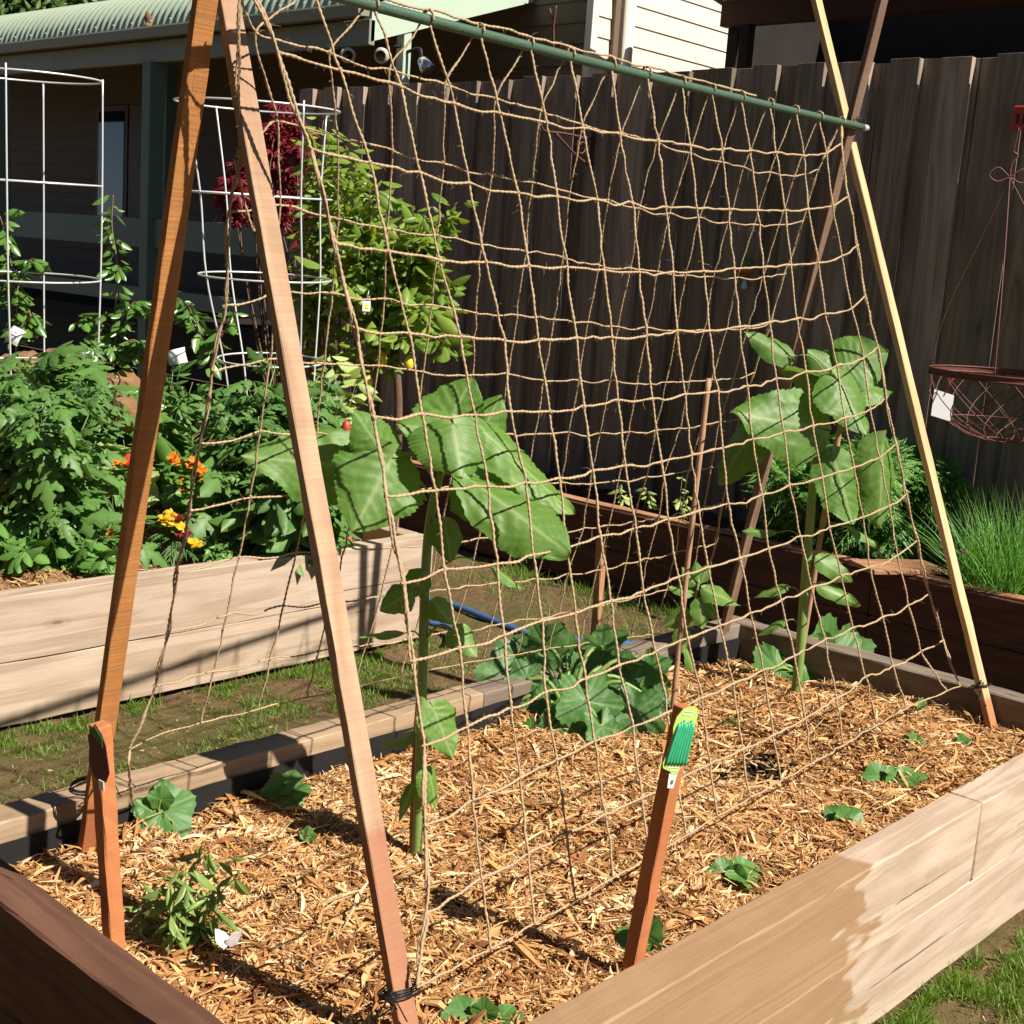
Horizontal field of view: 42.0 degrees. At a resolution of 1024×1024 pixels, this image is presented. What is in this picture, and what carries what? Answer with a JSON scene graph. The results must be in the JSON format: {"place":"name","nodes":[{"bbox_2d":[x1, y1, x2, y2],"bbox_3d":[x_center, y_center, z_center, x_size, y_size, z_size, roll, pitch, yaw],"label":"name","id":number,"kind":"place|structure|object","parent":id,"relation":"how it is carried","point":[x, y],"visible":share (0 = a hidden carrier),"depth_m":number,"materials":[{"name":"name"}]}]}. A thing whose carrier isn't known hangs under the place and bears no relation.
{"place":"outdoors","nodes":[
{"label":"outdoors","id":0,"kind":"place"},
{"bbox_2d":[0,348,360,589],"bbox_3d":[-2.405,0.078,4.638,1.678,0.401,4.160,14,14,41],"label":"straw mulch","id":1,"kind":"object","parent":0,"point":[31,573],"visible":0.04,"depth_m":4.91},
{"bbox_2d":[0,209,51,366],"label":"citrus sapling","id":2,"kind":"object","parent":1,"relation":"on","point":[32,326],"visible":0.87,"depth_m":6.23,"materials":[{"name":"green plant"}]},
{"bbox_2d":[0,523,73,573],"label":"basil plant","id":3,"kind":"object","parent":1,"relation":"on","point":[22,554],"visible":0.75,"depth_m":4.78,"materials":[{"name":"green plant"}]},
{"bbox_2d":[0,63,103,374],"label":"tomato cage","id":4,"kind":"object","parent":1,"relation":"on","point":[7,180],"visible":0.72,"depth_m":5.86,"materials":[{"name":"metal"}]},
{"bbox_2d":[0,338,130,487],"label":"tomato plant","id":5,"kind":"object","parent":1,"relation":"on","point":[53,365],"visible":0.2,"depth_m":5.42,"materials":[{"name":"green plant"}]},
{"bbox_2d":[5,325,25,358],"bbox_3d":[-2.194,-0.740,5.893,0.089,0.167,0.034,4,11,1],"label":"plant tag","id":6,"kind":"object","parent":5,"relation":"attached to","point":[17,333],"visible":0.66,"depth_m":5.88,"materials":[{"name":"white plastic"}]},
{"bbox_2d":[81,351,97,360],"bbox_3d":[-1.842,-0.613,5.807,0.081,0.177,0.035,4,11,2],"label":"plant tag","id":7,"kind":"object","parent":5,"relation":"in","point":[91,357],"visible":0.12,"depth_m":5.79,"materials":[{"name":"white plastic"}]},
{"bbox_2d":[0,368,167,570],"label":"tomato plant","id":8,"kind":"object","parent":1,"relation":"on","point":[49,463],"visible":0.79,"depth_m":4.89,"materials":[{"name":"green plant"}]},
{"bbox_2d":[121,454,129,468],"bbox_3d":[-1.485,-0.195,5.173,0.062,0.057,0.062,14,14,41],"label":"tomato","id":9,"kind":"object","parent":8,"relation":"hanging from","point":[127,458],"visible":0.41,"depth_m":5.15,"materials":[{"name":"food"}]},
{"bbox_2d":[65,539,117,578],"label":"basil plant","id":10,"kind":"object","parent":1,"relation":"on","point":[99,560],"visible":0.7,"depth_m":4.80,"materials":[{"name":"green plant"}]},
{"bbox_2d":[92,454,127,547],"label":"flowering plant","id":11,"kind":"object","parent":1,"relation":"on","point":[117,498],"visible":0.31,"depth_m":5.17,"materials":[{"name":"green plant"}]},
{"bbox_2d":[69,195,151,377],"bbox_3d":[-1.859,-1.041,6.231,0.396,0.859,0.232,4,11,-2],"label":"citrus sapling","id":12,"kind":"object","parent":1,"relation":"on","point":[108,342],"visible":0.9,"depth_m":6.24,"materials":[{"name":"green plant"}]},
{"bbox_2d":[106,375,135,396],"bbox_3d":[-1.766,-0.548,5.932,0.148,0.118,0.192,14,14,41],"label":"rock","id":13,"kind":"object","parent":1,"relation":"on","point":[116,381],"visible":0.31,"depth_m":5.87,"materials":[{"name":"beige stone"}]},
{"bbox_2d":[105,396,137,433],"bbox_3d":[-1.617,-0.403,5.589,0.192,0.163,0.182,4,11,-1],"label":"rock","id":14,"kind":"object","parent":1,"relation":"on","point":[131,403],"visible":0.48,"depth_m":5.54,"materials":[{"name":"beige stone"}]},
{"bbox_2d":[97,440,159,531],"bbox_3d":[-1.591,-0.086,5.464,0.275,0.431,0.251,0,11,-20],"label":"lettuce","id":15,"kind":"object","parent":1,"relation":"on","point":[153,490],"visible":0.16,"depth_m":5.43,"materials":[{"name":"green plant"}]},
{"bbox_2d":[94,385,193,515],"bbox_3d":[-1.597,-0.251,5.768,0.449,0.608,0.492,0,11,-21],"label":"leafy plant","id":16,"kind":"object","parent":1,"relation":"on","point":[163,447],"visible":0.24,"depth_m":5.74,"materials":[{"name":"green plant"}]},
{"bbox_2d":[145,508,218,566],"bbox_3d":[-1.253,0.106,5.078,0.250,0.264,0.312,14,14,41],"label":"marigold","id":17,"kind":"object","parent":1,"relation":"on","point":[167,517],"visible":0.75,"depth_m":5.00,"materials":[{"name":"yellow plant"}]},
{"bbox_2d":[153,451,214,563],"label":"flowering plant","id":18,"kind":"object","parent":1,"relation":"on","point":[182,481],"visible":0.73,"depth_m":5.04,"materials":[{"name":"green plant"}]},
{"bbox_2d":[154,359,226,498],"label":"leafy plant","id":19,"kind":"object","parent":1,"relation":"on","point":[186,414],"visible":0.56,"depth_m":5.89,"materials":[{"name":"green plant"}]},
{"bbox_2d":[168,347,187,381],"bbox_3d":[-1.482,-0.653,5.897,0.097,0.154,0.031,3,11,-6],"label":"plant tag","id":20,"kind":"object","parent":19,"relation":"attached to","point":[177,356],"visible":0.91,"depth_m":5.89,"materials":[{"name":"white plastic"}]},
{"bbox_2d":[173,297,247,379],"bbox_3d":[-1.427,-0.801,6.175,0.393,0.362,0.194,5,11,3],"label":"citrus sapling","id":21,"kind":"object","parent":1,"relation":"on","point":[201,345],"visible":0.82,"depth_m":6.15,"materials":[{"name":"green plant"}]},
{"bbox_2d":[193,525,250,561],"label":"mint plant","id":22,"kind":"object","parent":1,"relation":"on","point":[226,550],"visible":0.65,"depth_m":5.10,"materials":[{"name":"green plant"}]},
{"bbox_2d":[173,97,340,404],"bbox_3d":[-1.099,-1.089,5.661,0.690,1.253,0.690,14,14,41],"label":"tomato cage","id":23,"kind":"object","parent":1,"relation":"on","point":[226,193],"visible":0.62,"depth_m":5.58,"materials":[{"name":"metal"}]},
{"bbox_2d":[180,347,351,554],"bbox_3d":[-0.956,-0.217,5.333,0.693,0.846,0.766,3,11,-8],"label":"tomato plant","id":24,"kind":"object","parent":1,"relation":"on","point":[220,426],"visible":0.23,"depth_m":5.19,"materials":[{"name":"green plant"}]},
{"bbox_2d":[208,455,363,577],"bbox_3d":[-0.876,-0.035,5.167,0.553,0.573,0.556,14,14,41],"label":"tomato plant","id":25,"kind":"object","parent":1,"relation":"on","point":[273,529],"visible":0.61,"depth_m":5.04,"materials":[{"name":"green plant"}]},
{"bbox_2d":[306,505,354,565],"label":"leafy plant","id":26,"kind":"object","parent":1,"relation":"on","point":[339,529],"visible":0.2,"depth_m":5.11,"materials":[{"name":"green plant"}]},
{"bbox_2d":[341,420,351,540],"bbox_3d":[-0.666,-0.079,5.388,0.040,0.588,0.040,10,14,42],"label":"garden stake","id":27,"kind":"object","parent":1,"relation":"on","point":[346,425],"visible":0.12,"depth_m":5.33,"materials":[{"name":"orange wood"}]},
{"bbox_2d":[312,354,382,426],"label":"yellow shrub","id":28,"kind":"object","parent":1,"relation":"on","point":[353,372],"visible":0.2,"depth_m":5.61,"materials":[{"name":"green plant"}]},
{"bbox_2d":[0,635,499,804],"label":"grass","id":29,"kind":"structure","parent":0,"point":[321,668],"depth_m":4.76,"materials":[{"name":"green plant"}]},
{"bbox_2d":[0,0,727,390],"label":"house","id":30,"kind":"structure","parent":0,"point":[126,54],"depth_m":13.17,"materials":[{"name":"beige paint"}]},
{"bbox_2d":[95,105,128,216],"bbox_3d":[-4.810,-4.095,16.061,0.707,1.539,0.056,14,14,41],"label":"window","id":31,"kind":"structure","parent":30,"relation":"in","point":[116,117],"depth_m":15.97,"materials":[{"name":"grey glass"}]},
{"bbox_2d":[126,104,141,340],"bbox_3d":[-4.396,-3.334,15.775,0.498,2.867,0.045,14,14,41],"label":"door","id":32,"kind":"structure","parent":30,"relation":"in","point":[135,111],"depth_m":15.73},
{"bbox_2d":[144,11,151,25],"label":"dead leaf clump","id":33,"kind":"object","parent":30,"relation":"attached to","point":[147,17],"visible":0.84,"depth_m":12.00,"materials":[{"name":"brown plant"}]},
{"bbox_2d":[340,43,400,63],"bbox_3d":[-1.085,-3.581,10.428,0.515,0.189,0.185,3,11,-8],"label":"floodlight","id":34,"kind":"object","parent":30,"relation":"attached to","point":[349,53],"visible":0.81,"depth_m":10.35,"materials":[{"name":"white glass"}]},
{"bbox_2d":[374,44,400,63],"bbox_3d":[-0.957,-3.582,10.421,0.144,0.185,0.277,14,14,41],"label":"floodlight","id":35,"kind":"object","parent":30,"relation":"attached to","point":[381,55],"visible":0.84,"depth_m":10.33,"materials":[{"name":"white glass"}]},
{"bbox_2d":[406,47,434,75],"bbox_3d":[-0.729,-3.516,10.402,0.274,0.223,0.120,8,11,20],"label":"floodlight","id":36,"kind":"object","parent":30,"relation":"attached to","point":[426,65],"visible":1,"depth_m":10.37,"materials":[{"name":"metal"}]},
{"bbox_2d":[549,6,556,46],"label":"bare stem","id":37,"kind":"object","parent":30,"relation":"attached to","point":[553,17],"visible":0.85,"depth_m":11.01,"materials":[{"name":"plant"}]},
{"bbox_2d":[0,344,1023,1023],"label":"ground","id":38,"kind":"structure","parent":0,"point":[514,608],"depth_m":4.71,"materials":[{"name":"soil"}]},
{"bbox_2d":[0,0,104,15],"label":"tree","id":39,"kind":"object","parent":38,"relation":"on","point":[7,7],"visible":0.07,"depth_m":19.17,"materials":[{"name":"green plant"}]},
{"bbox_2d":[0,526,432,726],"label":"raised bed","id":40,"kind":"object","parent":38,"relation":"on","point":[52,640],"visible":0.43,"depth_m":4.77,"materials":[{"name":"beige wood"}]},
{"bbox_2d":[210,103,320,414],"bbox_3d":[-1.310,-1.239,7.095,0.612,1.857,0.862,1,11,-15],"label":"red maple","id":41,"kind":"object","parent":38,"relation":"on","point":[288,136],"visible":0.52,"depth_m":7.06,"materials":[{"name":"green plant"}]},
{"bbox_2d":[286,115,381,415],"bbox_3d":[-0.902,-0.945,6.673,0.499,1.977,0.860,5,11,5],"label":"weeping shrub","id":42,"kind":"object","parent":38,"relation":"on","point":[339,330],"visible":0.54,"depth_m":6.43,"materials":[{"name":"green plant"}]},
{"bbox_2d":[4,606,694,800],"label":"path litter","id":43,"kind":"object","parent":38,"relation":"on","point":[270,717],"visible":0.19,"depth_m":4.59,"materials":[{"name":"brown plant"}]},
{"bbox_2d":[294,162,478,526],"bbox_3d":[-0.592,-0.641,6.339,0.799,1.923,0.736,5,11,6],"label":"lemon tree","id":44,"kind":"object","parent":38,"relation":"on","point":[363,273],"visible":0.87,"depth_m":6.14,"materials":[{"name":"green plant"}]},
{"bbox_2d":[362,290,370,310],"bbox_3d":[-0.657,-0.956,6.036,0.006,0.094,0.045,14,14,41],"label":"insect trap","id":45,"kind":"object","parent":44,"relation":"hanging from","point":[365,305],"visible":1,"depth_m":6.04,"materials":[{"name":"plastic"}]},
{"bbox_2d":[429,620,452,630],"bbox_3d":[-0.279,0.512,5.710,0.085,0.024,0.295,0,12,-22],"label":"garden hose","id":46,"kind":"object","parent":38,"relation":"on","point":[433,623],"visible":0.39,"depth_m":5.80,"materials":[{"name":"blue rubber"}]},
{"bbox_2d":[0,615,1023,1023],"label":"raised bed","id":47,"kind":"object","parent":38,"relation":"on","point":[874,927],"visible":0.45,"depth_m":2.83,"materials":[{"name":"beige wood"}]},
{"bbox_2d":[9,656,1023,1023],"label":"wood chip mulch","id":48,"kind":"object","parent":47,"relation":"in","point":[523,974],"visible":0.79,"depth_m":2.97,"materials":[{"name":"beige wood"}]},
{"bbox_2d":[89,720,126,950],"bbox_3d":[-0.728,0.623,2.408,0.033,0.519,0.032,15,20,41],"label":"garden stake","id":49,"kind":"object","parent":48,"relation":"on","point":[108,851],"visible":0.65,"depth_m":2.39,"materials":[{"name":"orange wood"}]},
{"bbox_2d":[88,724,109,790],"bbox_3d":[-0.715,0.424,2.308,0.051,0.118,0.006,10,12,27],"label":"plant label","id":50,"kind":"object","parent":49,"relation":"attached to","point":[98,760],"visible":1,"depth_m":2.31,"materials":[{"name":"brown plastic"}]},
{"bbox_2d":[130,779,195,837],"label":"cucumber seedling","id":51,"kind":"object","parent":48,"relation":"on","point":[168,800],"visible":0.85,"depth_m":2.93,"materials":[{"name":"green plant"}]},
{"bbox_2d":[123,844,250,954],"bbox_3d":[-0.610,0.760,2.522,0.212,0.276,0.200,14,14,41],"label":"chilli plant","id":52,"kind":"object","parent":48,"relation":"on","point":[193,928],"visible":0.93,"depth_m":2.48,"materials":[{"name":"green plant"}]},
{"bbox_2d":[215,929,241,947],"bbox_3d":[-0.512,0.771,2.408,0.048,0.040,0.019,5,11,6],"label":"butterfly","id":53,"kind":"object","parent":48,"relation":"on","point":[223,939],"visible":1,"depth_m":2.41},
{"bbox_2d":[259,769,312,815],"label":"cucumber seedling","id":54,"kind":"object","parent":48,"relation":"on","point":[277,788],"visible":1,"depth_m":3.15,"materials":[{"name":"green plant"}]},
{"bbox_2d":[299,825,315,843],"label":"cucumber seedling","id":55,"kind":"object","parent":48,"relation":"on","point":[311,835],"visible":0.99,"depth_m":2.99,"materials":[{"name":"green plant"}]},
{"bbox_2d":[240,376,574,857],"bbox_3d":[-0.226,0.264,2.847,0.688,1.113,0.296,5,11,6],"label":"sunflower","id":56,"kind":"object","parent":48,"relation":"on","point":[351,468],"visible":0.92,"depth_m":2.73,"materials":[{"name":"green plant"}]},
{"bbox_2d":[409,672,417,850],"bbox_3d":[-0.212,0.544,2.941,0.017,0.549,0.034,0,11,-19],"label":"bamboo cane","id":57,"kind":"object","parent":48,"relation":"on","point":[412,803],"visible":0.36,"depth_m":2.95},
{"bbox_2d":[440,995,525,1023],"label":"cucumber seedling","id":58,"kind":"object","parent":48,"relation":"on","point":[462,1006],"visible":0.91,"depth_m":2.30,"materials":[{"name":"green plant"}]},
{"bbox_2d":[473,622,672,743],"bbox_3d":[0.178,0.510,3.903,0.606,0.312,0.411,5,11,3],"label":"zucchini plant","id":59,"kind":"object","parent":48,"relation":"on","point":[569,711],"visible":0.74,"depth_m":3.90,"materials":[{"name":"green plant"}]},
{"bbox_2d":[615,915,663,951],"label":"cucumber seedling","id":60,"kind":"object","parent":48,"relation":"on","point":[656,936],"visible":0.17,"depth_m":2.61,"materials":[{"name":"green plant"}]},
{"bbox_2d":[620,703,689,971],"bbox_3d":[0.261,0.641,2.458,0.033,0.593,0.032,17,10,41],"label":"garden stake","id":61,"kind":"object","parent":48,"relation":"on","point":[660,825],"visible":0.73,"depth_m":2.45,"materials":[{"name":"orange wood"}]},
{"bbox_2d":[662,706,697,787],"bbox_3d":[0.302,0.423,2.394,0.065,0.152,0.011,-1,12,-24],"label":"plant label","id":62,"kind":"object","parent":61,"relation":"attached to","point":[675,760],"visible":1,"depth_m":2.39,"materials":[{"name":"green plastic"}]},
{"bbox_2d":[667,378,710,735],"bbox_3d":[0.483,0.173,3.678,0.025,1.085,0.023,14,14,41],"label":"bamboo cane","id":63,"kind":"object","parent":48,"relation":"on","point":[692,519],"visible":0.69,"depth_m":3.66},
{"bbox_2d":[663,561,740,673],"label":"young sunflower","id":64,"kind":"object","parent":48,"relation":"on","point":[701,611],"visible":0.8,"depth_m":3.80,"materials":[{"name":"green plant"}]},
{"bbox_2d":[721,718,737,730],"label":"cucumber seedling","id":65,"kind":"object","parent":48,"relation":"on","point":[730,721],"visible":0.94,"depth_m":3.89,"materials":[{"name":"green plant"}]},
{"bbox_2d":[704,856,762,892],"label":"cucumber seedling","id":66,"kind":"object","parent":48,"relation":"on","point":[737,871],"visible":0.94,"depth_m":2.94,"materials":[{"name":"green plant"}]},
{"bbox_2d":[715,746,797,784],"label":"bare soil","id":67,"kind":"structure","parent":48,"relation":"on","point":[761,767],"depth_m":3.71,"materials":[{"name":"black soil"}]},
{"bbox_2d":[718,332,895,691],"bbox_3d":[0.901,0.043,4.123,0.542,1.186,0.342,5,11,5],"label":"sunflower","id":68,"kind":"object","parent":48,"relation":"on","point":[842,499],"visible":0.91,"depth_m":4.05,"materials":[{"name":"green plant"}]},
{"bbox_2d":[745,613,876,682],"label":"zucchini plant","id":69,"kind":"object","parent":48,"relation":"on","point":[772,656],"visible":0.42,"depth_m":4.57,"materials":[{"name":"green plant"}]},
{"bbox_2d":[805,424,842,648],"bbox_3d":[0.986,0.160,4.303,0.065,0.945,0.021,4,11,0],"label":"bamboo cane","id":70,"kind":"object","parent":48,"relation":"on","point":[823,520],"visible":0.3,"depth_m":4.29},
{"bbox_2d":[824,804,863,826],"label":"cucumber seedling","id":71,"kind":"object","parent":48,"relation":"on","point":[843,811],"visible":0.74,"depth_m":3.33,"materials":[{"name":"green plant"}]},
{"bbox_2d":[861,761,927,788],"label":"cucumber seedling","id":72,"kind":"object","parent":48,"relation":"on","point":[873,768],"visible":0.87,"depth_m":3.63,"materials":[{"name":"green plant"}]},
{"bbox_2d":[901,731,926,748],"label":"cucumber seedling","id":73,"kind":"object","parent":48,"relation":"on","point":[913,735],"visible":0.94,"depth_m":3.79,"materials":[{"name":"green plant"}]},
{"bbox_2d":[911,697,926,711],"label":"cucumber seedling","id":74,"kind":"object","parent":48,"relation":"on","point":[921,705],"visible":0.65,"depth_m":4.05,"materials":[{"name":"green plant"}]},
{"bbox_2d":[952,733,976,750],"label":"cucumber seedling","id":75,"kind":"object","parent":48,"relation":"on","point":[962,738],"visible":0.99,"depth_m":3.85,"materials":[{"name":"green plant"}]},
{"bbox_2d":[68,0,996,1023],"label":"trellis frame","id":76,"kind":"object","parent":47,"relation":"on","point":[398,992],"visible":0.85,"depth_m":2.38,"materials":[{"name":"brown wood"}]},
{"bbox_2d":[127,0,980,987],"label":"jute net","id":77,"kind":"object","parent":76,"relation":"hanging from","point":[601,536],"visible":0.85,"depth_m":2.85,"materials":[{"name":"beige fabric"}]},
{"bbox_2d":[591,539,606,634],"bbox_3d":[0.273,0.347,4.294,0.030,0.526,0.028,12,14,42],"label":"garden stake","id":78,"kind":"object","parent":47,"relation":"on","point":[598,597],"visible":0.53,"depth_m":4.26,"materials":[{"name":"orange wood"}]},
{"bbox_2d":[429,597,636,643],"bbox_3d":[-0.022,0.494,5.988,1.215,0.051,0.169,9,12,25],"label":"garden hose","id":79,"kind":"object","parent":38,"relation":"on","point":[477,614],"visible":0.24,"depth_m":6.02,"materials":[{"name":"blue rubber"}]},
{"bbox_2d":[292,52,1023,563],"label":"paling fence","id":80,"kind":"object","parent":38,"relation":"on","point":[936,142],"visible":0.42,"depth_m":7.22,"materials":[{"name":"brown wood"}]},
{"bbox_2d":[539,123,595,169],"bbox_3d":[0.299,-2.050,7.466,0.026,0.220,0.485,14,14,41],"label":"plant bracket","id":81,"kind":"object","parent":80,"relation":"attached to","point":[591,143],"visible":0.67,"depth_m":7.58,"materials":[{"name":"metal"}]},
{"bbox_2d":[737,259,753,289],"bbox_3d":[1.225,-1.247,7.006,0.105,0.163,0.060,14,14,41],"label":"fence ornament","id":82,"kind":"object","parent":80,"relation":"attached to","point":[746,263],"visible":0.83,"depth_m":6.98,"materials":[{"name":"orange paint"}]},
{"bbox_2d":[1010,105,1023,129],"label":"metal garden ornament","id":83,"kind":"object","parent":80,"relation":"attached to","point":[1017,120],"visible":0.99,"depth_m":5.93,"materials":[{"name":"red metal"}]},
{"bbox_2d":[399,460,1023,693],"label":"raised bed","id":84,"kind":"object","parent":38,"relation":"on","point":[997,617],"visible":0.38,"depth_m":6.05,"materials":[{"name":"orange wood"}]},
{"bbox_2d":[849,559,947,574],"bbox_3d":[1.658,0.235,5.721,0.367,0.027,0.204,1,11,-17],"label":"plank","id":85,"kind":"object","parent":84,"relation":"on","point":[908,567],"visible":0.83,"depth_m":5.67,"materials":[{"name":"brown wood"}]},
{"bbox_2d":[714,0,1023,68],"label":"carport","id":86,"kind":"object","parent":38,"relation":"on","point":[779,32],"visible":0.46,"depth_m":11.09,"materials":[{"name":"wood"}]},
{"bbox_2d":[878,922,1023,1023],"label":"grass","id":87,"kind":"structure","parent":38,"relation":"on","point":[959,984],"depth_m":3.13,"materials":[{"name":"green plant"}]},
{"bbox_2d":[913,933,1023,1023],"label":"path litter","id":88,"kind":"object","parent":38,"relation":"on","point":[984,1013],"visible":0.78,"depth_m":3.11,"materials":[{"name":"brown plant"}]},
{"bbox_2d":[432,557,709,639],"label":"grass","id":89,"kind":"structure","parent":0,"point":[526,576],"depth_m":6.56,"materials":[{"name":"green plant"}]},
{"bbox_2d":[501,472,966,581],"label":"bed soil","id":90,"kind":"structure","parent":0,"point":[709,519],"depth_m":7.25,"materials":[{"name":"brown soil"}]},
{"bbox_2d":[608,484,632,506],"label":"seedling","id":91,"kind":"object","parent":90,"relation":"on","point":[625,499],"visible":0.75,"depth_m":6.89,"materials":[{"name":"green plant"}]},
{"bbox_2d":[634,488,661,510],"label":"seedling","id":92,"kind":"object","parent":90,"relation":"on","point":[653,506],"visible":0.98,"depth_m":7.07,"materials":[{"name":"green plant"}]},
{"bbox_2d":[673,476,691,519],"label":"seedling","id":93,"kind":"object","parent":90,"relation":"on","point":[677,505],"visible":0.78,"depth_m":6.61,"materials":[{"name":"green plant"}]},
{"bbox_2d":[740,433,986,561],"bbox_3d":[1.621,0.022,6.169,1.181,0.813,0.842,1,11,-17],"label":"dill","id":94,"kind":"object","parent":90,"relation":"on","point":[779,505],"visible":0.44,"depth_m":6.07,"materials":[{"name":"green plant"}]},
{"bbox_2d":[893,482,1023,595],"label":"chives","id":95,"kind":"object","parent":90,"relation":"on","point":[1002,570],"visible":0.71,"depth_m":5.50,"materials":[{"name":"green plant"}]},
{"bbox_2d":[928,128,1023,442],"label":"hanging basket","id":96,"kind":"object","parent":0,"point":[954,371],"visible":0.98,"depth_m":5.50,"materials":[{"name":"metal"}]},
{"bbox_2d":[931,378,953,421],"bbox_3d":[1.802,-0.482,5.553,0.095,0.207,0.006,4,11,0],"label":"price tag","id":97,"kind":"object","parent":96,"relation":"attached to","point":[940,409],"visible":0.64,"depth_m":5.56,"materials":[{"name":"white paper"}]}
]}

